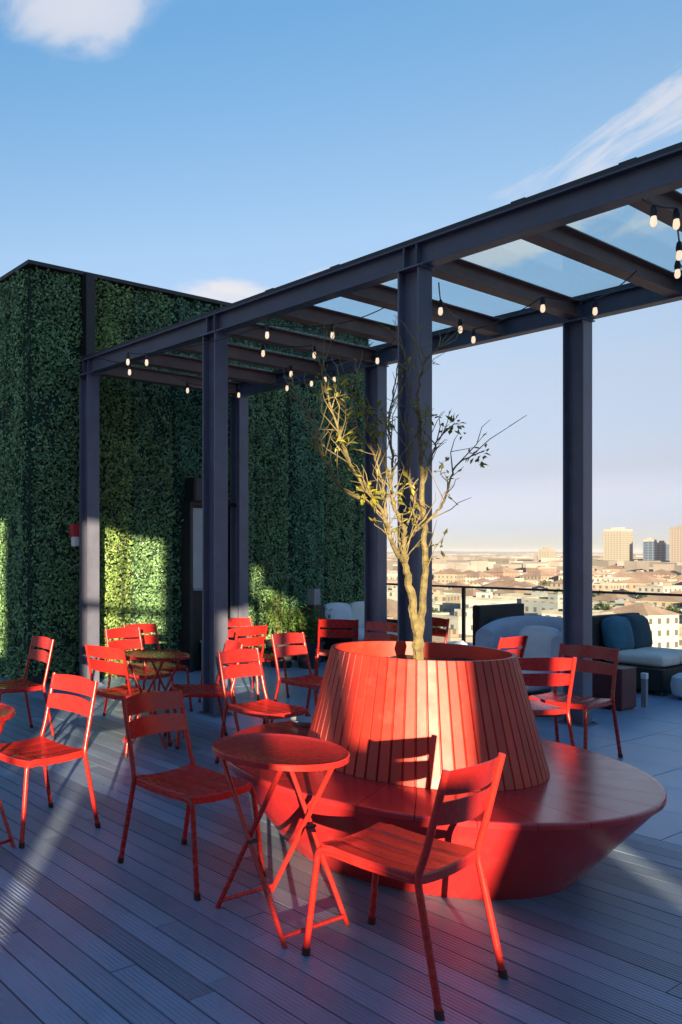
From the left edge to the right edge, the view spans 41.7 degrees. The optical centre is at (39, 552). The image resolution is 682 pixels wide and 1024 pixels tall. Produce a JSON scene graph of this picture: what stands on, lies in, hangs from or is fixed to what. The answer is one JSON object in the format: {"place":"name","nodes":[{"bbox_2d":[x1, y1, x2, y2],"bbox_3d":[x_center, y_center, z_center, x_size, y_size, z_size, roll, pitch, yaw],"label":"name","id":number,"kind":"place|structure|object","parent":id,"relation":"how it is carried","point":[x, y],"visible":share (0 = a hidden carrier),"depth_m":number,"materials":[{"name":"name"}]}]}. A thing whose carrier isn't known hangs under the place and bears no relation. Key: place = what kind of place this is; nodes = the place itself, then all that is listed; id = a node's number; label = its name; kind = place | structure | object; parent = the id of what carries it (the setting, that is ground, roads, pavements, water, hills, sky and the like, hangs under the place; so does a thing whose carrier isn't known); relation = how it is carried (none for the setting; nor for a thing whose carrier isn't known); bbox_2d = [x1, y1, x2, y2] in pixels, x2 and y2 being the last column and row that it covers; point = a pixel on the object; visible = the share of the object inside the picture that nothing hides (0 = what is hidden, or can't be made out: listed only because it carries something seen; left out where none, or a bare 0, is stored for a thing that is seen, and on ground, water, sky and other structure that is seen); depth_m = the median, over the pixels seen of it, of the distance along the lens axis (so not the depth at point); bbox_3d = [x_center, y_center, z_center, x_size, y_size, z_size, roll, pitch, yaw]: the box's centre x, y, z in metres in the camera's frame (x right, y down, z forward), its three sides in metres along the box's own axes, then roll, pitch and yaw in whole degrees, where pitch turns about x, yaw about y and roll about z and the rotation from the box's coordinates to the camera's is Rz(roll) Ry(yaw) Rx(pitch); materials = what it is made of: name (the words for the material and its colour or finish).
{"place":"outdoors","nodes":[
{"label":"outdoors","id":0,"kind":"place"},
{"bbox_2d":[300,589,324,661],"bbox_3d":[3.892,1.031,11.399,0.240,1.038,0.240,0,0,-31],"label":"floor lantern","id":1,"kind":"object","parent":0,"point":[313,597],"visible":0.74,"depth_m":11.35,"materials":[{"name":"metal"}]},
{"bbox_2d":[0,677,681,1023],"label":"deck","id":2,"kind":"structure","parent":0,"point":[93,930],"depth_m":3.30,"materials":[{"name":"grey wood"}]},
{"bbox_2d":[0,703,14,846],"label":"folding table","id":3,"kind":"object","parent":2,"relation":"on","point":[7,712],"visible":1,"depth_m":4.23,"materials":[{"name":"red paint"}]},
{"bbox_2d":[0,635,54,738],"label":"bistro chair","id":4,"kind":"object","parent":2,"relation":"on","point":[24,685],"visible":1,"depth_m":6.81,"materials":[{"name":"red paint"}]},
{"bbox_2d":[0,673,100,848],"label":"bistro chair","id":5,"kind":"object","parent":2,"relation":"on","point":[41,750],"visible":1,"depth_m":4.54,"materials":[{"name":"red paint"}]},
{"bbox_2d":[83,644,171,757],"bbox_3d":[0.695,1.139,6.391,0.575,0.828,0.474,0,0,-41],"label":"bistro chair","id":6,"kind":"object","parent":2,"relation":"on","point":[122,691],"visible":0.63,"depth_m":6.24,"materials":[{"name":"red paint"}]},
{"bbox_2d":[103,627,176,718],"bbox_3d":[0.932,1.139,7.497,0.474,0.828,0.575,0,0,-31],"label":"bistro chair","id":7,"kind":"object","parent":2,"relation":"on","point":[144,673],"visible":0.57,"depth_m":7.65,"materials":[{"name":"red paint"}]},
{"bbox_2d":[123,650,189,748],"bbox_3d":[0.950,1.192,6.580,0.560,0.725,0.560,0,0,36],"label":"folding table","id":8,"kind":"object","parent":2,"relation":"on","point":[152,656],"visible":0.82,"depth_m":6.51,"materials":[{"name":"red paint"}]},
{"bbox_2d":[121,623,192,713],"bbox_3d":[1.152,1.139,7.927,0.474,0.828,0.575,0,0,-31],"label":"bistro chair","id":9,"kind":"object","parent":2,"relation":"on","point":[153,639],"visible":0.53,"depth_m":8.07,"materials":[{"name":"red paint"}]},
{"bbox_2d":[117,690,265,900],"bbox_3d":[0.730,1.139,3.921,0.474,0.828,0.575,0,0,-35],"label":"bistro chair","id":10,"kind":"object","parent":2,"relation":"on","point":[191,785],"visible":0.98,"depth_m":3.97,"materials":[{"name":"red paint"}]},
{"bbox_2d":[163,639,242,749],"bbox_3d":[1.341,1.139,6.536,0.575,0.828,0.474,0,0,-3],"label":"bistro chair","id":11,"kind":"object","parent":2,"relation":"on","point":[204,690],"visible":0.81,"depth_m":6.54,"materials":[{"name":"red paint"}]},
{"bbox_2d":[215,648,310,763],"bbox_3d":[1.622,1.139,5.777,0.474,0.828,0.575,0,0,-31],"label":"bistro chair","id":12,"kind":"object","parent":2,"relation":"on","point":[266,709],"visible":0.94,"depth_m":5.88,"materials":[{"name":"red paint"}]},
{"bbox_2d":[212,733,349,947],"bbox_3d":[1.020,1.192,3.400,0.560,0.725,0.560,0,0,-31],"label":"folding table","id":13,"kind":"object","parent":2,"relation":"on","point":[281,753],"visible":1,"depth_m":3.36,"materials":[{"name":"red paint"}]},
{"bbox_2d":[301,752,507,1020],"bbox_3d":[1.365,1.139,2.989,0.474,0.828,0.575,0,0,-36],"label":"bistro chair","id":14,"kind":"object","parent":2,"relation":"on","point":[417,860],"visible":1,"depth_m":2.90,"materials":[{"name":"red paint"}]},
{"bbox_2d":[226,641,666,899],"bbox_3d":[2.035,1.035,4.275,2.080,1.030,2.080,0,0,-12],"label":"planter bench","id":15,"kind":"object","parent":2,"relation":"on","point":[399,724],"visible":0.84,"depth_m":3.78,"materials":[{"name":"red paint"}]},
{"bbox_2d":[290,716,312,726],"bbox_3d":[1.710,1.083,5.125,0.200,0.030,0.200,0,0,0],"label":"ashtray","id":16,"kind":"object","parent":15,"relation":"on","point":[302,720],"visible":0.73,"depth_m":5.17,"materials":[{"name":"white ceramic"}]},
{"bbox_2d":[280,315,526,659],"bbox_3d":[1.852,-0.339,4.277,1.202,1.925,0.683,0,0,0],"label":"planter tree","id":17,"kind":"object","parent":15,"relation":"on","point":[417,624],"visible":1,"depth_m":4.28,"materials":[{"name":"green plant"}]},
{"bbox_2d":[0,0,681,553],"label":"sky","id":18,"kind":"structure","parent":0,"point":[231,151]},
{"bbox_2d":[97,657,681,845],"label":"paving","id":19,"kind":"structure","parent":0,"point":[650,735],"depth_m":7.13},
{"bbox_2d":[0,259,373,683],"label":"hedge wall","id":20,"kind":"structure","parent":19,"relation":"on","point":[305,523],"depth_m":10.16,"materials":[{"name":"green plant"}]},
{"bbox_2d":[69,524,78,545],"bbox_3d":[0.412,-0.211,9.515,0.110,0.268,0.070,0,0,-31],"label":"fire alarm","id":21,"kind":"object","parent":20,"relation":"attached to","point":[74,532],"visible":1,"depth_m":9.49,"materials":[{"name":"red plastic"}]},
{"bbox_2d":[82,273,94,356],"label":"steel column","id":22,"kind":"structure","parent":20,"relation":"attached to","point":[88,311],"depth_m":9.64,"materials":[{"name":"black metal"}]},
{"bbox_2d":[184,477,201,501],"bbox_3d":[2.050,-0.820,10.409,0.260,0.310,0.208,0,0,-31],"label":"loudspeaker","id":23,"kind":"object","parent":20,"relation":"attached to","point":[192,489],"visible":0.65,"depth_m":10.31,"materials":[{"name":"black plastic"}]},
{"bbox_2d":[178,502,235,671],"bbox_3d":[2.302,0.440,10.674,0.930,2.220,0.288,0,0,-31],"label":"service door","id":24,"kind":"structure","parent":20,"relation":"attached to","point":[190,600],"depth_m":10.45,"materials":[{"name":"metal"}]},
{"bbox_2d":[198,625,267,703],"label":"bistro chair","id":25,"kind":"object","parent":19,"relation":"on","point":[250,631],"visible":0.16,"depth_m":7.95,"materials":[{"name":"red paint"}]},
{"bbox_2d":[228,617,289,700],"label":"bistro chair","id":26,"kind":"object","parent":19,"relation":"on","point":[235,622],"visible":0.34,"depth_m":8.83,"materials":[{"name":"red paint"}]},
{"bbox_2d":[257,586,307,667],"bbox_3d":[3.338,1.000,10.839,0.653,1.101,0.484,0,0,-15],"label":"potted shrub","id":27,"kind":"object","parent":19,"relation":"on","point":[278,620],"visible":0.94,"depth_m":10.78,"materials":[{"name":"green plant"}]},
{"bbox_2d":[270,632,322,722],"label":"bistro chair","id":28,"kind":"object","parent":19,"relation":"on","point":[310,681],"visible":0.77,"depth_m":7.15,"materials":[{"name":"red paint"}]},
{"bbox_2d":[289,600,331,668],"bbox_3d":[3.622,1.089,10.784,0.569,0.923,0.667,0,0,0],"label":"potted shrub","id":29,"kind":"object","parent":19,"relation":"on","point":[306,626],"visible":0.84,"depth_m":10.69,"materials":[{"name":"green plant"}]},
{"bbox_2d":[314,619,358,692],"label":"bistro chair","id":30,"kind":"object","parent":19,"relation":"on","point":[336,623],"visible":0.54,"depth_m":8.77,"materials":[{"name":"red paint"}]},
{"bbox_2d":[323,601,396,656],"bbox_3d":[4.736,1.141,11.773,1.350,0.818,0.765,0,0,-31],"label":"wicker sofa","id":31,"kind":"object","parent":19,"relation":"on","point":[350,611],"visible":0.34,"depth_m":11.70,"materials":[{"name":"fabric"}]},
{"bbox_2d":[78,142,681,726],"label":"pergola","id":32,"kind":"object","parent":19,"relation":"on","point":[412,266],"visible":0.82,"depth_m":7.26,"materials":[{"name":"metal"}]},
{"bbox_2d":[91,306,386,374],"bbox_3d":[1.826,-1.958,7.537,2.812,0.132,0.586,0,0,36],"label":"string light","id":33,"kind":"object","parent":32,"relation":"hanging from","point":[146,354],"visible":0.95,"depth_m":7.28,"materials":[{"name":"black plastic"}]},
{"bbox_2d":[170,338,395,397],"bbox_3d":[2.733,-1.958,8.718,2.503,0.132,1.295,0,0,37],"label":"string light","id":34,"kind":"object","parent":32,"relation":"hanging from","point":[287,388],"visible":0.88,"depth_m":9.07,"materials":[{"name":"black plastic"}]},
{"bbox_2d":[258,343,315,376],"bbox_3d":[2.429,-1.958,8.342,0.583,0.132,1.303,0,0,0],"label":"string light","id":35,"kind":"object","parent":32,"relation":"hanging from","point":[290,366],"visible":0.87,"depth_m":7.76,"materials":[{"name":"black plastic"}]},
{"bbox_2d":[438,270,636,342],"bbox_3d":[3.798,-1.958,6.510,1.320,0.132,1.457,0,0,14],"label":"string light","id":36,"kind":"object","parent":32,"relation":"hanging from","point":[542,310],"visible":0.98,"depth_m":6.35,"materials":[{"name":"black plastic"}]},
{"bbox_2d":[642,198,681,278],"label":"string light","id":37,"kind":"object","parent":32,"relation":"hanging from","point":[676,226],"visible":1,"depth_m":4.67,"materials":[{"name":"white glass"}]},
{"bbox_2d":[364,621,396,640],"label":"bistro chair","id":38,"kind":"object","parent":19,"relation":"on","point":[381,626],"visible":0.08,"depth_m":8.39,"materials":[{"name":"red paint"}]},
{"bbox_2d":[432,617,449,642],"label":"bistro chair","id":39,"kind":"object","parent":19,"relation":"on","point":[440,622],"visible":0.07,"depth_m":8.90,"materials":[{"name":"red paint"}]},
{"bbox_2d":[473,603,523,645],"bbox_3d":[5.527,1.075,9.022,0.920,0.950,0.765,0,0,-31],"label":"wicker armchair","id":40,"kind":"object","parent":19,"relation":"on","point":[483,615],"visible":0.05,"depth_m":9.15,"materials":[{"name":"wicker"}]},
{"bbox_2d":[497,635,527,657],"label":"bistro chair","id":41,"kind":"object","parent":19,"relation":"on","point":[514,642],"visible":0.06,"depth_m":6.93,"materials":[{"name":"red paint"}]},
{"bbox_2d":[475,616,562,716],"bbox_3d":[4.861,1.095,7.923,0.850,0.910,1.027,0,0,-20],"label":"tub sofa","id":42,"kind":"object","parent":19,"relation":"on","point":[545,636],"visible":0.4,"depth_m":7.95,"materials":[{"name":"blue fabric"}]},
{"bbox_2d":[387,583,681,641],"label":"railing","id":43,"kind":"object","parent":19,"relation":"on","point":[507,588],"visible":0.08,"depth_m":11.37,"materials":[{"name":"metal"}]},
{"bbox_2d":[518,657,576,746],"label":"bistro chair","id":44,"kind":"object","parent":19,"relation":"on","point":[545,679],"visible":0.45,"depth_m":5.57,"materials":[{"name":"red paint"}]},
{"bbox_2d":[529,643,622,757],"bbox_3d":[4.067,1.139,6.108,0.575,0.828,0.474,0,0,-31],"label":"bistro chair","id":45,"kind":"object","parent":19,"relation":"on","point":[555,697],"visible":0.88,"depth_m":6.12,"materials":[{"name":"red paint"}]},
{"bbox_2d":[592,665,635,710],"bbox_3d":[5.732,1.343,7.994,0.300,0.415,0.300,0,0,-31],"label":"side cube","id":46,"kind":"object","parent":19,"relation":"on","point":[625,692],"visible":0.54,"depth_m":7.88,"materials":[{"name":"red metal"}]},
{"bbox_2d":[592,612,681,695],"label":"wicker sofa","id":47,"kind":"object","parent":19,"relation":"on","point":[628,636],"visible":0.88,"depth_m":9.10,"materials":[{"name":"fabric"}]},
{"bbox_2d":[641,673,647,706],"bbox_3d":[6.086,1.379,8.036,0.050,0.342,0.050,0,0,-31],"label":"bollard light","id":48,"kind":"object","parent":19,"relation":"on","point":[644,689],"visible":1,"depth_m":8.02,"materials":[{"name":"grey metal"}]},
{"bbox_2d":[670,673,681,699],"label":"pouf","id":49,"kind":"object","parent":19,"relation":"on","point":[676,684],"visible":1,"depth_m":8.41,"materials":[{"name":"grey fabric"}]},
{"bbox_2d":[387,586,396,600],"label":"city building","id":50,"kind":"structure","parent":0,"point":[392,593],"depth_m":359.94,"materials":[{"name":"beige concrete"}]},
{"bbox_2d":[387,573,396,578],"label":"city building","id":51,"kind":"structure","parent":0,"point":[391,576],"depth_m":488.14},
{"bbox_2d":[387,579,396,582],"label":"city building","id":52,"kind":"structure","parent":0,"point":[391,580],"depth_m":474.72,"materials":[{"name":"beige concrete"}]},
{"bbox_2d":[432,580,447,588],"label":"city building","id":53,"kind":"structure","parent":0,"point":[435,583],"depth_m":493.07,"materials":[{"name":"concrete"}]},
{"bbox_2d":[432,599,460,612],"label":"city building","id":54,"kind":"structure","parent":0,"point":[449,607],"depth_m":307.05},
{"bbox_2d":[432,609,472,634],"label":"city building","id":55,"kind":"structure","parent":0,"point":[455,618],"depth_m":235.05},
{"bbox_2d":[432,628,472,642],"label":"city building","id":56,"kind":"structure","parent":0,"point":[454,635],"depth_m":220.52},
{"bbox_2d":[444,588,472,592],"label":"city building","id":57,"kind":"structure","parent":0,"point":[456,590],"depth_m":422.29,"materials":[{"name":"concrete"}]},
{"bbox_2d":[445,582,474,588],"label":"city building","id":58,"kind":"structure","parent":0,"point":[457,584],"depth_m":495.64,"materials":[{"name":"concrete"}]},
{"bbox_2d":[454,641,472,645],"bbox_3d":[4.120,1.200,7.777,0.449,0.700,0.453,0,0,0],"label":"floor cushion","id":59,"kind":"object","parent":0,"point":[462,642],"visible":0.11,"depth_m":7.74,"materials":[{"name":"white fabric"}]},
{"bbox_2d":[468,578,495,585],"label":"city building","id":60,"kind":"structure","parent":0,"point":[478,581],"depth_m":575.25,"materials":[{"name":"concrete"}]},
{"bbox_2d":[483,567,519,577],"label":"city building","id":61,"kind":"structure","parent":0,"point":[499,572],"depth_m":637.10,"materials":[{"name":"concrete"}]},
{"bbox_2d":[493,576,514,580],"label":"city building","id":62,"kind":"structure","parent":0,"point":[504,578],"depth_m":598.32,"materials":[{"name":"concrete"}]},
{"bbox_2d":[387,551,637,553],"bbox_3d":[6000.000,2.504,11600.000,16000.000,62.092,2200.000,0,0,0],"label":"hills","id":63,"kind":"structure","parent":0,"point":[448,552],"depth_m":11234.94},
{"bbox_2d":[501,591,547,596],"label":"city building","id":64,"kind":"structure","parent":0,"point":[538,594],"depth_m":328.03,"materials":[{"name":"beige concrete"}]},
{"bbox_2d":[519,570,558,580],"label":"city building","id":65,"kind":"structure","parent":0,"point":[539,575],"depth_m":597.59,"materials":[{"name":"concrete"}]},
{"bbox_2d":[526,566,556,573],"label":"city building","id":66,"kind":"structure","parent":0,"point":[553,570],"depth_m":770.08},
{"bbox_2d":[521,594,562,615],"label":"city building","id":67,"kind":"structure","parent":0,"point":[534,606],"depth_m":261.01,"materials":[{"name":"beige concrete"}]},
{"bbox_2d":[601,570,616,574],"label":"city building","id":68,"kind":"structure","parent":0,"point":[607,571],"depth_m":776.57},
{"bbox_2d":[593,575,630,582],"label":"city building","id":69,"kind":"structure","parent":0,"point":[604,578],"depth_m":539.59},
{"bbox_2d":[602,565,625,571],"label":"city building","id":70,"kind":"structure","parent":0,"point":[613,568],"depth_m":790.00,"materials":[{"name":"concrete"}]},
{"bbox_2d":[592,594,640,601],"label":"city building","id":71,"kind":"structure","parent":0,"point":[608,597],"depth_m":345.29,"materials":[{"name":"concrete"}]},
{"bbox_2d":[611,571,627,575],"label":"city building","id":72,"kind":"structure","parent":0,"point":[618,573],"depth_m":747.67,"materials":[{"name":"ceramic"}]},
{"bbox_2d":[598,598,651,606],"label":"city building","id":73,"kind":"structure","parent":0,"point":[619,600],"depth_m":327.66,"materials":[{"name":"beige concrete"}]},
{"bbox_2d":[609,601,652,608],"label":"city building","id":74,"kind":"structure","parent":0,"point":[626,603],"depth_m":309.83,"materials":[{"name":"beige concrete"}]},
{"bbox_2d":[636,582,681,596],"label":"city building","id":75,"kind":"structure","parent":0,"point":[656,587],"depth_m":401.19,"materials":[{"name":"beige concrete"}]},
{"bbox_2d":[637,593,681,607],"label":"city building","id":76,"kind":"structure","parent":0,"point":[665,601],"depth_m":338.91,"materials":[{"name":"concrete"}]},
{"bbox_2d":[648,569,676,577],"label":"city building","id":77,"kind":"structure","parent":0,"point":[660,573],"depth_m":681.09,"materials":[{"name":"concrete"}]},
{"bbox_2d":[669,575,681,581],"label":"city building","id":78,"kind":"structure","parent":0,"point":[676,578],"depth_m":597.49,"materials":[{"name":"ceramic"}]},
{"bbox_2d":[669,590,681,593],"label":"city building","id":79,"kind":"structure","parent":0,"point":[677,592],"depth_m":383.76,"materials":[{"name":"ceramic"}]},
{"bbox_2d":[679,634,681,648],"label":"city building","id":80,"kind":"structure","parent":0,"point":[680,641],"depth_m":224.66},
{"bbox_2d":[679,621,681,633],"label":"city building","id":81,"kind":"structure","parent":0,"point":[680,627],"depth_m":237.36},
{"label":"ground","id":82,"kind":"structure","parent":0,"visible":0},
{"bbox_2d":[387,599,396,611],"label":"city building","id":83,"kind":"structure","parent":82,"relation":"on","point":[391,604],"depth_m":274.60,"materials":[{"name":"concrete"}]},
{"bbox_2d":[387,610,396,619],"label":"city building","id":84,"kind":"structure","parent":82,"relation":"on","point":[390,613],"depth_m":251.96,"materials":[{"name":"ceramic"}]},
{"bbox_2d":[432,590,460,602],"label":"city building","id":85,"kind":"structure","parent":82,"relation":"on","point":[440,596],"depth_m":325.84,"materials":[{"name":"beige concrete"}]},
{"bbox_2d":[434,568,466,583],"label":"city building","id":86,"kind":"structure","parent":82,"relation":"on","point":[446,576],"depth_m":618.91,"materials":[{"name":"ceramic"}]},
{"bbox_2d":[459,589,495,595],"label":"city building","id":87,"kind":"structure","parent":82,"relation":"on","point":[471,592],"depth_m":347.35,"materials":[{"name":"ceramic"}]},
{"bbox_2d":[465,571,498,583],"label":"city building","id":88,"kind":"structure","parent":82,"relation":"on","point":[474,576],"depth_m":615.50,"materials":[{"name":"ceramic"}]},
{"bbox_2d":[481,581,499,591],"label":"city building","id":89,"kind":"structure","parent":82,"relation":"on","point":[483,590],"depth_m":445.80,"materials":[{"name":"ceramic"}]},
{"bbox_2d":[460,592,521,608],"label":"city building","id":90,"kind":"structure","parent":82,"relation":"on","point":[481,598],"depth_m":274.48,"materials":[{"name":"beige concrete"}]},
{"bbox_2d":[484,579,532,591],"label":"city building","id":91,"kind":"structure","parent":82,"relation":"on","point":[508,583],"depth_m":397.85,"materials":[{"name":"ceramic"}]},
{"bbox_2d":[493,586,530,595],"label":"city building","id":92,"kind":"structure","parent":82,"relation":"on","point":[498,592],"depth_m":359.64,"materials":[{"name":"ceramic"}]},
{"bbox_2d":[501,578,537,584],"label":"city building","id":93,"kind":"structure","parent":82,"relation":"on","point":[529,581],"depth_m":513.39,"materials":[{"name":"beige concrete"}]},
{"bbox_2d":[387,553,681,572],"bbox_3d":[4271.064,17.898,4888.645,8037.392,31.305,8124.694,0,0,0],"label":"city","id":94,"kind":"object","parent":82,"relation":"on","point":[521,562],"visible":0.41,"depth_m":980.16},
{"bbox_2d":[521,581,547,588],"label":"city building","id":95,"kind":"structure","parent":82,"relation":"on","point":[535,586],"depth_m":495.11,"materials":[{"name":"ceramic"}]},
{"bbox_2d":[538,547,554,561],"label":"tower block","id":96,"kind":"structure","parent":82,"relation":"on","point":[546,552],"depth_m":1394.38,"materials":[{"name":"beige concrete"}]},
{"bbox_2d":[548,579,562,592],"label":"city building","id":97,"kind":"structure","parent":82,"relation":"on","point":[557,584],"depth_m":460.27,"materials":[{"name":"ceramic"}]},
{"bbox_2d":[542,609,613,616],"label":"city building","id":98,"kind":"structure","parent":82,"relation":"on","point":[556,612],"depth_m":227.97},
{"bbox_2d":[592,571,607,575],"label":"city building","id":99,"kind":"structure","parent":82,"relation":"on","point":[596,573],"depth_m":747.00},
{"bbox_2d":[592,601,616,610],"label":"city tree","id":100,"kind":"object","parent":82,"relation":"on","point":[602,606],"visible":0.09,"depth_m":300.30,"materials":[{"name":"green plant"}]},
{"bbox_2d":[592,581,626,591],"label":"city building","id":101,"kind":"structure","parent":82,"relation":"on","point":[609,586],"depth_m":437.43,"materials":[{"name":"beige concrete"}]},
{"bbox_2d":[603,527,632,560],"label":"tower block","id":102,"kind":"structure","parent":82,"relation":"on","point":[617,543],"depth_m":1290.37,"materials":[{"name":"beige concrete"}]},
{"bbox_2d":[620,571,657,578],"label":"city building","id":103,"kind":"structure","parent":82,"relation":"on","point":[636,574],"depth_m":554.51,"materials":[{"name":"ceramic"}]},
{"bbox_2d":[633,590,647,598],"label":"city tree","id":104,"kind":"object","parent":82,"relation":"on","point":[639,596],"visible":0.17,"depth_m":392.87,"materials":[{"name":"green plant"}]},
{"bbox_2d":[602,603,679,648],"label":"city building","id":105,"kind":"structure","parent":82,"relation":"on","point":[664,625],"depth_m":219.08,"materials":[{"name":"concrete"}]},
{"bbox_2d":[620,575,671,594],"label":"city building","id":106,"kind":"structure","parent":82,"relation":"on","point":[632,583],"depth_m":439.46,"materials":[{"name":"ceramic"}]},
{"bbox_2d":[643,538,656,560],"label":"tower block","id":107,"kind":"structure","parent":82,"relation":"on","point":[649,549],"depth_m":1245.85,"materials":[{"name":"blue glass"}]},
{"bbox_2d":[657,541,668,560],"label":"tower block","id":108,"kind":"structure","parent":82,"relation":"on","point":[662,550],"depth_m":1284.83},
{"bbox_2d":[666,606,681,612],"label":"city tree","id":109,"kind":"object","parent":82,"relation":"on","point":[674,609],"visible":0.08,"depth_m":286.20,"materials":[{"name":"green plant"}]},
{"bbox_2d":[670,525,681,561],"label":"tower block","id":110,"kind":"structure","parent":82,"relation":"on","point":[675,544],"depth_m":1195.40,"materials":[{"name":"beige concrete"}]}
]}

